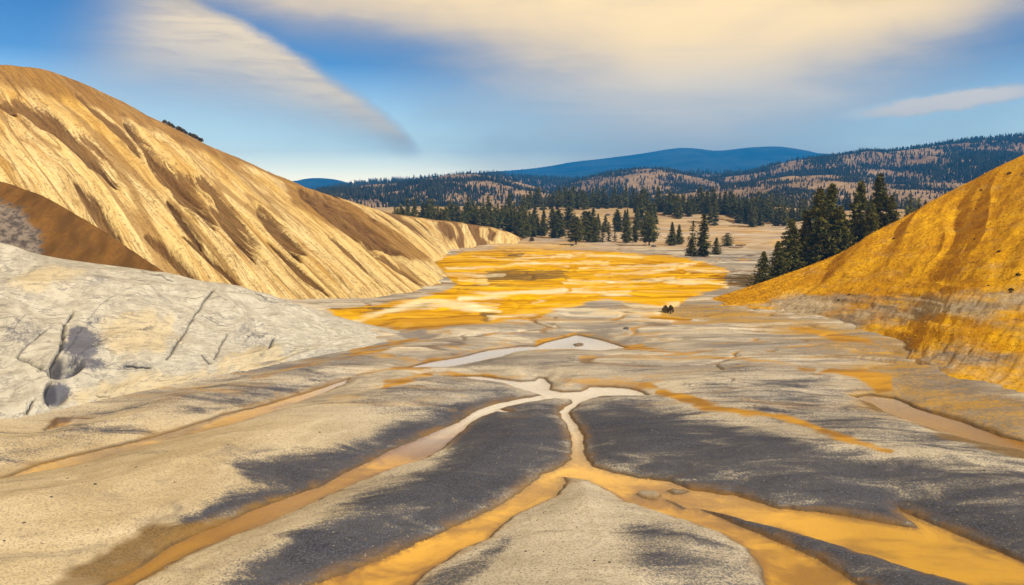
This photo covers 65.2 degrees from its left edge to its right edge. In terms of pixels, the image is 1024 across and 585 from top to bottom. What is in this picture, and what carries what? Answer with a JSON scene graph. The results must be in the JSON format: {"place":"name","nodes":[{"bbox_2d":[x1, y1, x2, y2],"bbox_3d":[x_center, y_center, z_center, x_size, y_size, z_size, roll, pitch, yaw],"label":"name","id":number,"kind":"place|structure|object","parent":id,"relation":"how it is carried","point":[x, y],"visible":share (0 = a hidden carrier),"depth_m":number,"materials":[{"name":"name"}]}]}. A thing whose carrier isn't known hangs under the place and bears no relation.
{"place":"outdoors","nodes":[
{"label":"outdoors","id":0,"kind":"place"},
{"bbox_2d":[0,182,162,271],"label":"brown foothill","id":1,"kind":"structure","parent":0,"point":[32,222],"depth_m":131.75,"materials":[{"name":"brown soil"}]},
{"bbox_2d":[0,65,446,298],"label":"eroded hill","id":2,"kind":"structure","parent":0,"point":[162,196],"depth_m":188.80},
{"bbox_2d":[293,178,347,188],"bbox_3d":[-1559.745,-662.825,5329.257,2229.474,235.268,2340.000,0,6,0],"label":"blue peak","id":3,"kind":"structure","parent":0,"point":[311,183],"depth_m":5613.32,"materials":[{"name":"blue stone"}]},
{"bbox_2d":[334,196,522,261],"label":"eroded spur","id":4,"kind":"structure","parent":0,"point":[435,240],"depth_m":331.84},
{"bbox_2d":[501,210,512,232],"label":"conifer","id":5,"kind":"object","parent":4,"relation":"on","point":[507,227],"visible":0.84,"depth_m":432.64,"materials":[{"name":"green plant"}]},
{"bbox_2d":[513,213,526,237],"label":"conifer","id":6,"kind":"object","parent":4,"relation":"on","point":[520,231],"visible":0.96,"depth_m":412.97,"materials":[{"name":"green plant"}]},
{"bbox_2d":[325,174,554,207],"bbox_3d":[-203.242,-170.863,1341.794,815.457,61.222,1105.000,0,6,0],"label":"wooded knoll","id":7,"kind":"structure","parent":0,"point":[516,191],"depth_m":977.27,"materials":[{"name":"brown soil"}]},
{"bbox_2d":[313,170,609,207],"bbox_3d":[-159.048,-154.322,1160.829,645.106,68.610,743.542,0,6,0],"label":"distant wood","id":8,"kind":"object","parent":7,"relation":"on","point":[431,187],"visible":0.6,"depth_m":950.73,"materials":[{"name":"green plant"}]},
{"bbox_2d":[0,206,1023,584],"bbox_3d":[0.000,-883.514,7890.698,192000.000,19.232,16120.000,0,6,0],"label":"ground","id":9,"kind":"structure","parent":0,"point":[702,374],"depth_m":61.88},
{"bbox_2d":[0,243,399,418],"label":"white rock mound","id":10,"kind":"object","parent":9,"relation":"on","point":[73,333],"visible":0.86,"depth_m":91.48,"materials":[{"name":"white stone"}]},
{"bbox_2d":[404,198,410,215],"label":"conifer","id":11,"kind":"object","parent":9,"relation":"on","point":[407,207],"visible":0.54,"depth_m":481.23,"materials":[{"name":"green plant"}]},
{"bbox_2d":[410,198,418,216],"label":"conifer","id":12,"kind":"object","parent":9,"relation":"on","point":[414,205],"visible":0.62,"depth_m":499.67,"materials":[{"name":"green plant"}]},
{"bbox_2d":[425,199,430,218],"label":"conifer","id":13,"kind":"object","parent":9,"relation":"on","point":[428,207],"visible":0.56,"depth_m":477.46,"materials":[{"name":"green plant"}]},
{"bbox_2d":[448,203,456,221],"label":"conifer","id":14,"kind":"object","parent":9,"relation":"on","point":[452,216],"visible":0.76,"depth_m":481.96,"materials":[{"name":"green plant"}]},
{"bbox_2d":[460,206,470,223],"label":"conifer","id":15,"kind":"object","parent":9,"relation":"on","point":[465,212],"visible":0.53,"depth_m":481.79,"materials":[{"name":"green plant"}]},
{"bbox_2d":[465,197,472,220],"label":"conifer","id":16,"kind":"object","parent":9,"relation":"on","point":[467,204],"visible":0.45,"depth_m":491.87,"materials":[{"name":"green plant"}]},
{"bbox_2d":[465,207,476,224],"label":"conifer","id":17,"kind":"object","parent":9,"relation":"on","point":[473,218],"visible":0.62,"depth_m":439.87,"materials":[{"name":"green plant"}]},
{"bbox_2d":[475,210,481,225],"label":"conifer","id":18,"kind":"object","parent":9,"relation":"on","point":[478,221],"visible":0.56,"depth_m":430.21,"materials":[{"name":"green plant"}]},
{"bbox_2d":[476,207,490,226],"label":"conifer","id":19,"kind":"object","parent":9,"relation":"on","point":[484,222],"visible":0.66,"depth_m":435.17,"materials":[{"name":"green plant"}]},
{"bbox_2d":[484,202,494,220],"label":"conifer","id":20,"kind":"object","parent":9,"relation":"on","point":[490,204],"visible":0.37,"depth_m":464.21,"materials":[{"name":"green plant"}]},
{"bbox_2d":[489,211,496,227],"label":"conifer","id":21,"kind":"object","parent":9,"relation":"on","point":[493,222],"visible":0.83,"depth_m":443.32,"materials":[{"name":"green plant"}]},
{"bbox_2d":[489,207,500,228],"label":"conifer","id":22,"kind":"object","parent":9,"relation":"on","point":[497,217],"visible":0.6,"depth_m":449.80,"materials":[{"name":"green plant"}]},
{"bbox_2d":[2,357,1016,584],"bbox_3d":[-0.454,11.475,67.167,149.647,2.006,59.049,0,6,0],"label":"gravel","id":23,"kind":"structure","parent":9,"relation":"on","point":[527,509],"depth_m":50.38,"materials":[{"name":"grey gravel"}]},
{"bbox_2d":[505,194,513,213],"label":"conifer","id":24,"kind":"object","parent":9,"relation":"on","point":[510,203],"visible":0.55,"depth_m":500.23,"materials":[{"name":"green plant"}]},
{"bbox_2d":[519,194,530,216],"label":"conifer","id":25,"kind":"object","parent":9,"relation":"on","point":[523,202],"visible":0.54,"depth_m":502.37,"materials":[{"name":"green plant"}]},
{"bbox_2d":[521,209,532,236],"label":"conifer","id":26,"kind":"object","parent":9,"relation":"on","point":[526,225],"visible":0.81,"depth_m":418.31,"materials":[{"name":"green plant"}]},
{"bbox_2d":[529,213,538,235],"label":"conifer","id":27,"kind":"object","parent":9,"relation":"on","point":[533,227],"visible":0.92,"depth_m":421.36,"materials":[{"name":"green plant"}]},
{"bbox_2d":[532,205,540,225],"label":"conifer","id":28,"kind":"object","parent":9,"relation":"on","point":[534,212],"visible":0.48,"depth_m":452.98,"materials":[{"name":"green plant"}]},
{"bbox_2d":[535,186,541,206],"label":"conifer","id":29,"kind":"object","parent":9,"relation":"on","point":[538,195],"visible":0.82,"depth_m":625.51,"materials":[{"name":"green plant"}]},
{"bbox_2d":[539,218,546,235],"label":"conifer","id":30,"kind":"object","parent":9,"relation":"on","point":[543,231],"visible":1,"depth_m":423.63,"materials":[{"name":"green plant"}]},
{"bbox_2d":[539,209,549,232],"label":"conifer","id":31,"kind":"object","parent":9,"relation":"on","point":[543,215],"visible":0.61,"depth_m":433.95,"materials":[{"name":"green plant"}]},
{"bbox_2d":[547,209,555,226],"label":"conifer","id":32,"kind":"object","parent":9,"relation":"on","point":[552,214],"visible":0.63,"depth_m":461.63,"materials":[{"name":"green plant"}]},
{"bbox_2d":[547,216,555,237],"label":"conifer","id":33,"kind":"object","parent":9,"relation":"on","point":[551,235],"visible":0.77,"depth_m":413.74,"materials":[{"name":"green plant"}]},
{"bbox_2d":[554,190,560,209],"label":"conifer","id":34,"kind":"object","parent":9,"relation":"on","point":[556,205],"visible":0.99,"depth_m":574.72,"materials":[{"name":"green plant"}]},
{"bbox_2d":[550,210,566,237],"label":"conifer","id":35,"kind":"object","parent":9,"relation":"on","point":[559,225],"visible":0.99,"depth_m":410.24,"materials":[{"name":"green plant"}]},
{"bbox_2d":[562,206,575,227],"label":"conifer","id":36,"kind":"object","parent":9,"relation":"on","point":[568,216],"visible":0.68,"depth_m":456.32,"materials":[{"name":"green plant"}]},
{"bbox_2d":[563,190,575,208],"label":"conifer","id":37,"kind":"object","parent":9,"relation":"on","point":[569,199],"visible":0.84,"depth_m":569.75,"materials":[{"name":"green plant"}]},
{"bbox_2d":[564,216,585,244],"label":"conifer","id":38,"kind":"object","parent":9,"relation":"on","point":[575,233],"visible":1,"depth_m":355.56,"materials":[{"name":"green plant"}]},
{"bbox_2d":[574,192,580,208],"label":"conifer","id":39,"kind":"object","parent":9,"relation":"on","point":[577,202],"visible":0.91,"depth_m":579.02,"materials":[{"name":"green plant"}]},
{"bbox_2d":[580,192,589,209],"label":"conifer","id":40,"kind":"object","parent":9,"relation":"on","point":[584,204],"visible":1,"depth_m":569.16,"materials":[{"name":"green plant"}]},
{"bbox_2d":[581,211,597,241],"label":"conifer","id":41,"kind":"object","parent":9,"relation":"on","point":[588,219],"visible":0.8,"depth_m":385.76,"materials":[{"name":"green plant"}]},
{"bbox_2d":[588,218,601,241],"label":"conifer","id":42,"kind":"object","parent":9,"relation":"on","point":[595,237],"visible":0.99,"depth_m":372.20,"materials":[{"name":"green plant"}]},
{"bbox_2d":[594,187,601,208],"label":"conifer","id":43,"kind":"object","parent":9,"relation":"on","point":[599,203],"visible":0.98,"depth_m":581.05,"materials":[{"name":"green plant"}]},
{"bbox_2d":[600,188,606,207],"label":"conifer","id":44,"kind":"object","parent":9,"relation":"on","point":[603,196],"visible":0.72,"depth_m":613.31,"materials":[{"name":"green plant"}]},
{"bbox_2d":[611,209,622,226],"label":"conifer","id":45,"kind":"object","parent":9,"relation":"on","point":[613,220],"visible":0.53,"depth_m":459.43,"materials":[{"name":"green plant"}]},
{"bbox_2d":[613,213,622,231],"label":"conifer","id":46,"kind":"object","parent":9,"relation":"on","point":[618,222],"visible":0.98,"depth_m":445.46,"materials":[{"name":"green plant"}]},
{"bbox_2d":[621,191,628,207],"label":"conifer","id":47,"kind":"object","parent":9,"relation":"on","point":[625,201],"visible":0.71,"depth_m":635.85,"materials":[{"name":"green plant"}]},
{"bbox_2d":[620,220,633,242],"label":"conifer","id":48,"kind":"object","parent":9,"relation":"on","point":[626,236],"visible":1,"depth_m":368.56,"materials":[{"name":"green plant"}]},
{"bbox_2d":[632,219,639,241],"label":"conifer","id":49,"kind":"object","parent":9,"relation":"on","point":[635,235],"visible":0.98,"depth_m":370.51,"materials":[{"name":"green plant"}]},
{"bbox_2d":[631,207,641,229],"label":"conifer","id":50,"kind":"object","parent":9,"relation":"on","point":[637,215],"visible":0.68,"depth_m":448.02,"materials":[{"name":"green plant"}]},
{"bbox_2d":[633,195,644,217],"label":"conifer","id":51,"kind":"object","parent":9,"relation":"on","point":[641,208],"visible":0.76,"depth_m":487.59,"materials":[{"name":"green plant"}]},
{"bbox_2d":[635,189,649,207],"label":"conifer","id":52,"kind":"object","parent":9,"relation":"on","point":[643,192],"visible":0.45,"depth_m":509.28,"materials":[{"name":"green plant"}]},
{"bbox_2d":[639,211,653,235],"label":"conifer","id":53,"kind":"object","parent":9,"relation":"on","point":[646,216],"visible":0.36,"depth_m":425.07,"materials":[{"name":"green plant"}]},
{"bbox_2d":[637,217,661,244],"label":"conifer","id":54,"kind":"object","parent":9,"relation":"on","point":[649,234],"visible":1,"depth_m":347.29,"materials":[{"name":"green plant"}]},
{"bbox_2d":[654,191,663,211],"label":"conifer","id":55,"kind":"object","parent":9,"relation":"on","point":[658,202],"visible":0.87,"depth_m":541.65,"materials":[{"name":"green plant"}]},
{"bbox_2d":[662,196,671,214],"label":"conifer","id":56,"kind":"object","parent":9,"relation":"on","point":[667,204],"visible":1,"depth_m":499.34,"materials":[{"name":"green plant"}]},
{"bbox_2d":[668,189,673,213],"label":"conifer","id":57,"kind":"object","parent":9,"relation":"on","point":[670,203],"visible":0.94,"depth_m":501.47,"materials":[{"name":"green plant"}]},
{"bbox_2d":[665,222,677,245],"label":"conifer","id":58,"kind":"object","parent":9,"relation":"on","point":[671,238],"visible":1,"depth_m":349.93,"materials":[{"name":"green plant"}]},
{"bbox_2d":[673,193,680,214],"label":"conifer","id":59,"kind":"object","parent":9,"relation":"on","point":[675,204],"visible":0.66,"depth_m":496.31,"materials":[{"name":"green plant"}]},
{"bbox_2d":[674,196,683,218],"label":"conifer","id":60,"kind":"object","parent":9,"relation":"on","point":[679,214],"visible":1,"depth_m":491.16,"materials":[{"name":"green plant"}]},
{"bbox_2d":[676,224,684,244],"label":"conifer","id":61,"kind":"object","parent":9,"relation":"on","point":[679,238],"visible":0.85,"depth_m":363.21,"materials":[{"name":"green plant"}]},
{"bbox_2d":[685,201,693,216],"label":"conifer","id":62,"kind":"object","parent":9,"relation":"on","point":[689,212],"visible":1,"depth_m":494.37,"materials":[{"name":"green plant"}]},
{"bbox_2d":[684,238,698,256],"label":"conifer","id":63,"kind":"object","parent":9,"relation":"on","point":[690,248],"visible":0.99,"depth_m":279.52,"materials":[{"name":"green plant"}]},
{"bbox_2d":[686,220,697,250],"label":"conifer","id":64,"kind":"object","parent":9,"relation":"on","point":[692,228],"visible":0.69,"depth_m":306.92,"materials":[{"name":"green plant"}]},
{"bbox_2d":[691,197,698,214],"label":"conifer","id":65,"kind":"object","parent":9,"relation":"on","point":[694,208],"visible":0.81,"depth_m":505.80,"materials":[{"name":"green plant"}]},
{"bbox_2d":[696,190,701,213],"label":"conifer","id":66,"kind":"object","parent":9,"relation":"on","point":[698,199],"visible":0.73,"depth_m":525.55,"materials":[{"name":"green plant"}]},
{"bbox_2d":[693,213,714,256],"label":"conifer","id":67,"kind":"object","parent":9,"relation":"on","point":[703,245],"visible":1,"depth_m":278.47,"materials":[{"name":"green plant"}]},
{"bbox_2d":[699,191,711,214],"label":"conifer","id":68,"kind":"object","parent":9,"relation":"on","point":[706,205],"visible":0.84,"depth_m":508.41,"materials":[{"name":"green plant"}]},
{"bbox_2d":[706,203,712,222],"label":"conifer","id":69,"kind":"object","parent":9,"relation":"on","point":[709,212],"visible":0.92,"depth_m":479.39,"materials":[{"name":"green plant"}]},
{"bbox_2d":[708,190,718,213],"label":"conifer","id":70,"kind":"object","parent":9,"relation":"on","point":[715,196],"visible":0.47,"depth_m":503.47,"materials":[{"name":"green plant"}]},
{"bbox_2d":[708,201,719,225],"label":"conifer","id":71,"kind":"object","parent":9,"relation":"on","point":[714,214],"visible":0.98,"depth_m":474.38,"materials":[{"name":"green plant"}]},
{"bbox_2d":[709,237,721,254],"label":"conifer","id":72,"kind":"object","parent":9,"relation":"on","point":[716,251],"visible":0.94,"depth_m":292.22,"materials":[{"name":"green plant"}]},
{"bbox_2d":[719,191,729,214],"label":"conifer","id":73,"kind":"object","parent":9,"relation":"on","point":[724,205],"visible":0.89,"depth_m":502.02,"materials":[{"name":"green plant"}]},
{"bbox_2d":[720,233,734,245],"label":"conifer","id":74,"kind":"object","parent":9,"relation":"on","point":[725,238],"visible":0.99,"depth_m":347.15,"materials":[{"name":"green plant"}]},
{"bbox_2d":[725,194,738,216],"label":"conifer","id":75,"kind":"object","parent":9,"relation":"on","point":[733,211],"visible":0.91,"depth_m":495.71,"materials":[{"name":"green plant"}]},
{"bbox_2d":[734,203,741,222],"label":"conifer","id":76,"kind":"object","parent":9,"relation":"on","point":[738,212],"visible":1,"depth_m":480.31,"materials":[{"name":"green plant"}]},
{"bbox_2d":[736,200,746,223],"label":"conifer","id":77,"kind":"object","parent":9,"relation":"on","point":[742,218],"visible":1,"depth_m":479.73,"materials":[{"name":"green plant"}]},
{"bbox_2d":[744,201,753,224],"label":"conifer","id":78,"kind":"object","parent":9,"relation":"on","point":[749,209],"visible":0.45,"depth_m":478.85,"materials":[{"name":"green plant"}]},
{"bbox_2d":[747,207,761,226],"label":"conifer","id":79,"kind":"object","parent":9,"relation":"on","point":[753,221],"visible":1,"depth_m":466.62,"materials":[{"name":"green plant"}]},
{"bbox_2d":[757,208,765,225],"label":"conifer","id":80,"kind":"object","parent":9,"relation":"on","point":[760,214],"visible":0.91,"depth_m":473.89,"materials":[{"name":"green plant"}]},
{"bbox_2d":[762,204,769,221],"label":"conifer","id":81,"kind":"object","parent":9,"relation":"on","point":[766,213],"visible":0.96,"depth_m":490.21,"materials":[{"name":"green plant"}]},
{"bbox_2d":[768,203,773,221],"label":"conifer","id":82,"kind":"object","parent":9,"relation":"on","point":[770,215],"visible":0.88,"depth_m":489.51,"materials":[{"name":"green plant"}]},
{"bbox_2d":[771,208,780,225],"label":"conifer","id":83,"kind":"object","parent":9,"relation":"on","point":[775,222],"visible":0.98,"depth_m":465.93,"materials":[{"name":"green plant"}]},
{"bbox_2d":[779,206,788,225],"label":"conifer","id":84,"kind":"object","parent":9,"relation":"on","point":[785,217],"visible":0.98,"depth_m":461.98,"materials":[{"name":"green plant"}]},
{"bbox_2d":[796,201,802,221],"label":"conifer","id":85,"kind":"object","parent":9,"relation":"on","point":[799,211],"visible":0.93,"depth_m":477.63,"materials":[{"name":"green plant"}]},
{"bbox_2d":[903,194,916,209],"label":"conifer","id":86,"kind":"object","parent":9,"relation":"on","point":[906,203],"visible":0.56,"depth_m":608.24,"materials":[{"name":"green plant"}]},
{"bbox_2d":[0,0,1023,182],"label":"sky","id":87,"kind":"structure","parent":0,"point":[348,91],"materials":[{"name":"blue"}]},
{"bbox_2d":[435,335,623,361],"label":"water","id":88,"kind":"structure","parent":0,"point":[587,342],"depth_m":110.54,"materials":[{"name":"white liquid"}]},
{"bbox_2d":[360,174,721,187],"bbox_3d":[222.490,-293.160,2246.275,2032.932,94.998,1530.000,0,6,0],"label":"back ridge","id":89,"kind":"structure","parent":0,"point":[707,175],"depth_m":2232.41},
{"bbox_2d":[310,167,755,189],"bbox_3d":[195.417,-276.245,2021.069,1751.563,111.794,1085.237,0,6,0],"label":"distant wood","id":90,"kind":"object","parent":89,"relation":"on","point":[548,181],"visible":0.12,"depth_m":2231.52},
{"bbox_2d":[560,169,718,193],"bbox_3d":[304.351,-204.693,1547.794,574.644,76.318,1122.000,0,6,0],"label":"knoll","id":91,"kind":"structure","parent":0,"point":[648,181],"depth_m":1351.62,"materials":[{"name":"soil"}]},
{"bbox_2d":[545,166,728,200],"bbox_3d":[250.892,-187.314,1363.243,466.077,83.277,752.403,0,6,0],"label":"distant wood","id":92,"kind":"object","parent":91,"relation":"on","point":[683,186],"visible":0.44,"depth_m":1344.19,"materials":[{"name":"green plant"}]},
{"bbox_2d":[477,146,826,177],"bbox_3d":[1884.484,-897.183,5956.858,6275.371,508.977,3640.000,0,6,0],"label":"blue mountain","id":93,"kind":"structure","parent":0,"point":[695,159],"depth_m":6234.99,"materials":[{"name":"blue stone"}]},
{"bbox_2d":[622,175,964,208],"bbox_3d":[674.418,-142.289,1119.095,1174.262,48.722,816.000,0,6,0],"label":"pale slope","id":94,"kind":"structure","parent":0,"point":[850,191],"depth_m":917.99,"materials":[{"name":"beige soil"}]},
{"bbox_2d":[627,173,961,206],"bbox_3d":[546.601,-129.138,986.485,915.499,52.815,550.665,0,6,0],"label":"distant wood","id":95,"kind":"object","parent":94,"relation":"on","point":[785,191],"visible":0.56,"depth_m":947.17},
{"bbox_2d":[712,155,1023,392],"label":"golden hill","id":96,"kind":"structure","parent":0,"point":[999,308],"depth_m":126.90,"materials":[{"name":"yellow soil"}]},
{"bbox_2d":[745,251,772,286],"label":"conifer","id":97,"kind":"object","parent":96,"relation":"on","point":[760,276],"visible":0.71,"depth_m":178.01,"materials":[{"name":"green plant"}]},
{"bbox_2d":[765,241,791,277],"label":"conifer","id":98,"kind":"object","parent":96,"relation":"on","point":[778,268],"visible":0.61,"depth_m":180.70,"materials":[{"name":"green plant"}]},
{"bbox_2d":[768,218,806,273],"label":"conifer","id":99,"kind":"object","parent":96,"relation":"on","point":[791,243],"visible":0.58,"depth_m":183.00,"materials":[{"name":"green plant"}]},
{"bbox_2d":[793,211,822,266],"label":"conifer","id":100,"kind":"object","parent":96,"relation":"on","point":[803,232],"visible":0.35,"depth_m":186.83,"materials":[{"name":"green plant"}]},
{"bbox_2d":[799,188,846,266],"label":"conifer","id":101,"kind":"object","parent":96,"relation":"on","point":[821,215],"visible":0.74,"depth_m":184.15,"materials":[{"name":"green plant"}]},
{"bbox_2d":[815,183,854,258],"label":"conifer","id":102,"kind":"object","parent":96,"relation":"on","point":[832,191],"visible":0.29,"depth_m":187.82,"materials":[{"name":"green plant"}]},
{"bbox_2d":[825,206,857,256],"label":"conifer","id":103,"kind":"object","parent":96,"relation":"on","point":[840,220],"visible":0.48,"depth_m":184.59,"materials":[{"name":"green plant"}]},
{"bbox_2d":[846,180,869,241],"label":"conifer","id":104,"kind":"object","parent":96,"relation":"on","point":[859,205],"visible":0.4,"depth_m":188.05,"materials":[{"name":"green plant"}]},
{"bbox_2d":[859,202,881,240],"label":"conifer","id":105,"kind":"object","parent":96,"relation":"on","point":[871,223],"visible":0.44,"depth_m":184.74,"materials":[{"name":"green plant"}]},
{"bbox_2d":[865,173,896,228],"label":"conifer","id":106,"kind":"object","parent":96,"relation":"on","point":[880,200],"visible":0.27,"depth_m":189.62,"materials":[{"name":"green plant"}]},
{"bbox_2d":[882,195,901,226],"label":"conifer","id":107,"kind":"object","parent":96,"relation":"on","point":[891,211],"visible":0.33,"depth_m":188.46,"materials":[{"name":"green plant"}]},
{"bbox_2d":[717,136,1023,182],"bbox_3d":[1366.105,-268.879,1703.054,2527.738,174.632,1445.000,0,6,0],"label":"wooded hill","id":108,"kind":"structure","parent":0,"point":[925,158],"depth_m":1543.50,"materials":[{"name":"soil"}]},
{"bbox_2d":[703,132,1023,183],"bbox_3d":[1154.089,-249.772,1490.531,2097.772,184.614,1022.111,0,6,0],"label":"distant wood","id":109,"kind":"object","parent":108,"relation":"on","point":[985,160],"visible":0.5,"depth_m":1411.37,"materials":[{"name":"green plant"}]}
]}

